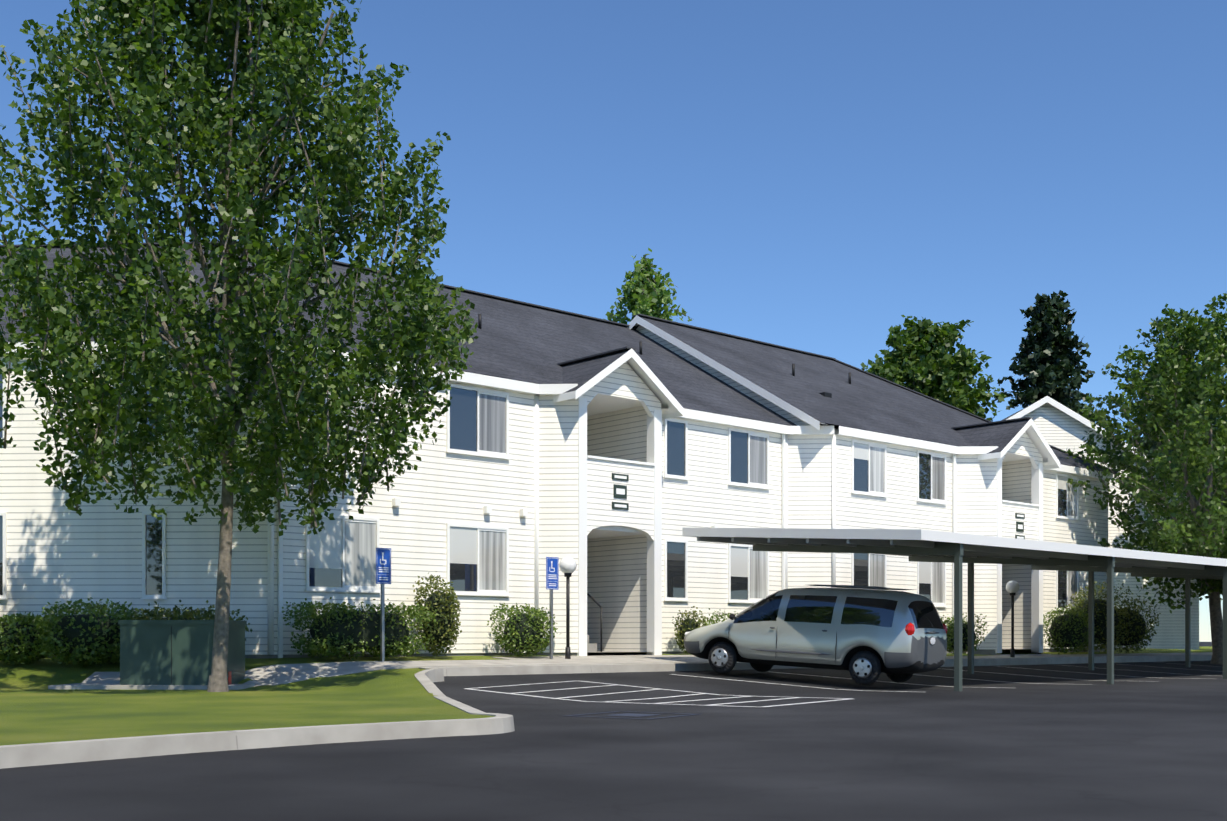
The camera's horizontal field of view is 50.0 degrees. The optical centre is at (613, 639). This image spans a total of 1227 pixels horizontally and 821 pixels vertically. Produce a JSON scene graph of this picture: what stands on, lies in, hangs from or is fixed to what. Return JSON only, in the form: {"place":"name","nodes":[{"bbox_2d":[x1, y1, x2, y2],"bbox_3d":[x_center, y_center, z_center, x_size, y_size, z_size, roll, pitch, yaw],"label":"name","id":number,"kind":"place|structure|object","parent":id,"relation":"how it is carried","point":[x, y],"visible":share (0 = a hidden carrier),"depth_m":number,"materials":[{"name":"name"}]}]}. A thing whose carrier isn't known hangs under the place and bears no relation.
{"place":"outdoors","nodes":[
{"label":"outdoors","id":0,"kind":"place"},
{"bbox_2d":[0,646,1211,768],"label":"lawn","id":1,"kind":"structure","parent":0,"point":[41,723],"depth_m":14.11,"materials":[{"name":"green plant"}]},
{"bbox_2d":[0,612,52,664],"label":"shrub","id":2,"kind":"object","parent":1,"relation":"on","point":[6,619],"depth_m":21.63,"materials":[{"name":"green plant"}]},
{"bbox_2d":[34,597,146,665],"bbox_3d":[-8.581,-0.139,21.672,1.937,1.137,1.742,0,0,-1],"label":"shrub","id":3,"kind":"object","parent":1,"relation":"on","point":[74,655],"depth_m":21.40,"materials":[{"name":"green plant"}]},
{"bbox_2d":[48,620,255,689],"bbox_3d":[-7.047,0.346,20.528,2.900,1.300,1.500,0,0,3],"label":"transformer","id":4,"kind":"object","parent":1,"relation":"on","point":[165,654],"visible":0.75,"depth_m":20.02,"materials":[{"name":"metal"}]},
{"bbox_2d":[125,600,252,640],"bbox_3d":[-7.040,-0.113,21.714,2.112,1.093,1.374,0,0,-1],"label":"shrub","id":5,"kind":"object","parent":1,"relation":"on","point":[153,614],"depth_m":21.43,"materials":[{"name":"green plant"}]},
{"bbox_2d":[0,0,478,691],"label":"tree","id":6,"kind":"object","parent":1,"relation":"on","point":[202,132],"depth_m":17.80,"materials":[{"name":"green plant"}]},
{"bbox_2d":[282,597,439,659],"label":"hedge leaves","id":7,"kind":"object","parent":1,"relation":"on","point":[314,650],"depth_m":22.78,"materials":[{"name":"green plant"}]},
{"bbox_2d":[376,548,390,660],"bbox_3d":[-3.994,-0.549,22.768,0.305,2.080,0.062,0,0,-42],"label":"accessible sign","id":8,"kind":"object","parent":1,"relation":"on","point":[383,566],"visible":0.92,"depth_m":22.75,"materials":[{"name":"blue metal"}]},
{"bbox_2d":[407,571,461,655],"bbox_3d":[-3.307,-0.484,24.353,0.995,1.583,1.010,0,0,-1],"label":"cone shrub","id":9,"kind":"object","parent":1,"relation":"on","point":[456,615],"depth_m":24.14,"materials":[{"name":"green plant"}]},
{"bbox_2d":[546,557,558,658],"bbox_3d":[-1.192,-0.549,25.298,0.305,2.080,0.062,0,0,-42],"label":"accessible sign","id":10,"kind":"object","parent":1,"relation":"on","point":[552,573],"visible":0.94,"depth_m":25.28,"materials":[{"name":"blue metal"}]},
{"bbox_2d":[559,557,576,658],"bbox_3d":[-0.889,-0.592,25.648,0.340,2.060,0.340,0,0,-1],"label":"lamp post","id":11,"kind":"object","parent":1,"relation":"on","point":[567,565],"visible":0.98,"depth_m":25.61,"materials":[{"name":"grey metal"}]},
{"bbox_2d":[672,606,708,653],"bbox_3d":[1.697,-0.210,28.913,0.855,1.087,0.745,0,0,-1],"label":"shrub","id":12,"kind":"object","parent":1,"relation":"on","point":[680,621],"depth_m":28.77,"materials":[{"name":"green plant"}]},
{"bbox_2d":[701,608,737,625],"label":"shrub leaves","id":13,"kind":"object","parent":1,"relation":"on","point":[710,620],"visible":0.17,"depth_m":29.44,"materials":[{"name":"green plant"}]},
{"bbox_2d":[941,615,953,647],"bbox_3d":[7.991,-0.140,33.067,1.447,1.113,1.112,0,0,-1],"label":"shrub","id":14,"kind":"object","parent":1,"relation":"on","point":[948,634],"visible":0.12,"depth_m":32.99,"materials":[{"name":"green plant"}]},
{"bbox_2d":[941,613,988,654],"bbox_3d":[9.052,-0.151,33.950,1.326,1.118,1.225,0,0,-1],"label":"shrub","id":15,"kind":"object","parent":1,"relation":"on","point":[950,649],"depth_m":33.69,"materials":[{"name":"green plant"}]},
{"bbox_2d":[1006,580,1018,656],"bbox_3d":[10.321,-0.507,34.019,0.340,2.060,0.340,0,0,-1],"label":"lamp post","id":16,"kind":"object","parent":1,"relation":"on","point":[1012,587],"visible":0.96,"depth_m":33.99,"materials":[{"name":"grey metal"}]},
{"bbox_2d":[1043,603,1094,654],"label":"shrub leaves","id":17,"kind":"object","parent":1,"relation":"on","point":[1069,612],"depth_m":36.89,"materials":[{"name":"green plant"}]},
{"bbox_2d":[1065,580,1141,652],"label":"shrub leaves","id":18,"kind":"object","parent":1,"relation":"on","point":[1076,601],"depth_m":37.58,"materials":[{"name":"green plant"}]},
{"bbox_2d":[1061,293,1226,664],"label":"tree","id":19,"kind":"object","parent":1,"relation":"on","point":[1209,338],"depth_m":37.82,"materials":[{"name":"green plant"}]},
{"bbox_2d":[1134,346,1222,600],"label":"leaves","id":20,"kind":"object","parent":1,"relation":"on","point":[1154,445],"depth_m":63.81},
{"bbox_2d":[0,642,1226,820],"bbox_3d":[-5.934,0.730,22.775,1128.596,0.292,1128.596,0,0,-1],"label":"ground","id":21,"kind":"structure","parent":0,"point":[1141,745],"depth_m":9.48,"materials":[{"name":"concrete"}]},
{"bbox_2d":[0,325,1107,654],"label":"building walls","id":22,"kind":"structure","parent":21,"relation":"on","point":[58,549],"depth_m":26.69,"materials":[{"name":"white wood"}]},
{"bbox_2d":[0,363,1076,607],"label":"windows","id":23,"kind":"structure","parent":22,"relation":"in","point":[326,557],"depth_m":26.07,"materials":[{"name":"grey glass"}]},
{"bbox_2d":[0,315,1112,657],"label":"building trim","id":24,"kind":"structure","parent":22,"relation":"attached to","point":[672,409],"depth_m":28.20,"materials":[{"name":"white wood"}]},
{"bbox_2d":[0,245,1115,473],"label":"building roof","id":25,"kind":"structure","parent":22,"relation":"on","point":[524,343],"depth_m":33.21,"materials":[{"name":"grey"}]},
{"bbox_2d":[0,241,1117,472],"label":"roof caps","id":26,"kind":"object","parent":25,"relation":"on","point":[680,325],"visible":0.42,"depth_m":36.02,"materials":[{"name":"grey"}]},
{"bbox_2d":[36,635,1103,658],"bbox_3d":[-0.409,-0.294,29.730,38.475,2.140,6.826,0,0,-29],"label":"building foundation","id":27,"kind":"object","parent":21,"relation":"on","point":[591,647],"visible":0.02,"depth_m":26.13,"materials":[{"name":"grey concrete"}]},
{"bbox_2d":[81,652,1212,686],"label":"sidewalks","id":28,"kind":"structure","parent":21,"relation":"on","point":[278,674],"depth_m":22.89,"materials":[{"name":"concrete"}]},
{"bbox_2d":[487,602,557,656],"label":"shrub round leaves","id":29,"kind":"object","parent":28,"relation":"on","point":[540,614],"depth_m":25.21,"materials":[{"name":"green plant"}]},
{"bbox_2d":[1100,596,1160,652],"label":"shrub leaves","id":30,"kind":"object","parent":28,"relation":"on","point":[1138,646],"depth_m":38.68,"materials":[{"name":"green plant"}]},
{"bbox_2d":[684,584,946,684],"bbox_3d":[3.720,-0.157,24.729,4.754,1.765,2.209,4,2,34],"label":"minivan","id":31,"kind":"object","parent":21,"relation":"on","point":[865,635],"visible":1,"depth_m":23.67,"materials":[{"name":"grey paint"}]},
{"bbox_2d":[465,661,1221,718],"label":"parking stripes","id":32,"kind":"object","parent":21,"relation":"on","point":[632,714],"visible":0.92,"depth_m":19.56,"materials":[{"name":"paint"}]},
{"bbox_2d":[682,528,1226,690],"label":"carport","id":33,"kind":"object","parent":21,"relation":"on","point":[921,545],"visible":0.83,"depth_m":25.52,"materials":[{"name":"white paint"}]},
{"bbox_2d":[1021,402,1198,649],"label":"building walls","id":34,"kind":"structure","parent":21,"relation":"on","point":[1059,429],"depth_m":50.17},
{"bbox_2d":[1001,399,1040,420],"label":"building roof","id":35,"kind":"structure","parent":34,"relation":"on","point":[1015,413],"depth_m":51.78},
{"bbox_2d":[1006,396,1169,468],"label":"building trim","id":36,"kind":"structure","parent":34,"relation":"attached to","point":[1054,403],"depth_m":49.80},
{"bbox_2d":[0,0,1226,641],"label":"sky","id":37,"kind":"structure","parent":0,"point":[812,176],"materials":[{"name":"blue"}]},
{"bbox_2d":[605,248,693,323],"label":"tree","id":38,"kind":"object","parent":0,"point":[651,302],"depth_m":49.57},
{"bbox_2d":[434,314,1024,651],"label":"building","id":39,"kind":"structure","parent":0,"point":[824,394],"depth_m":27.95,"materials":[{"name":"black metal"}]},
{"bbox_2d":[860,315,1005,421],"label":"round tree","id":40,"kind":"object","parent":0,"point":[939,368],"depth_m":53.54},
{"bbox_2d":[995,290,1101,427],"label":"conifer","id":41,"kind":"object","parent":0,"point":[1049,365],"depth_m":59.47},
{"bbox_2d":[1164,325,1226,547],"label":"tree","id":42,"kind":"object","parent":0,"point":[1217,443],"depth_m":46.71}
]}

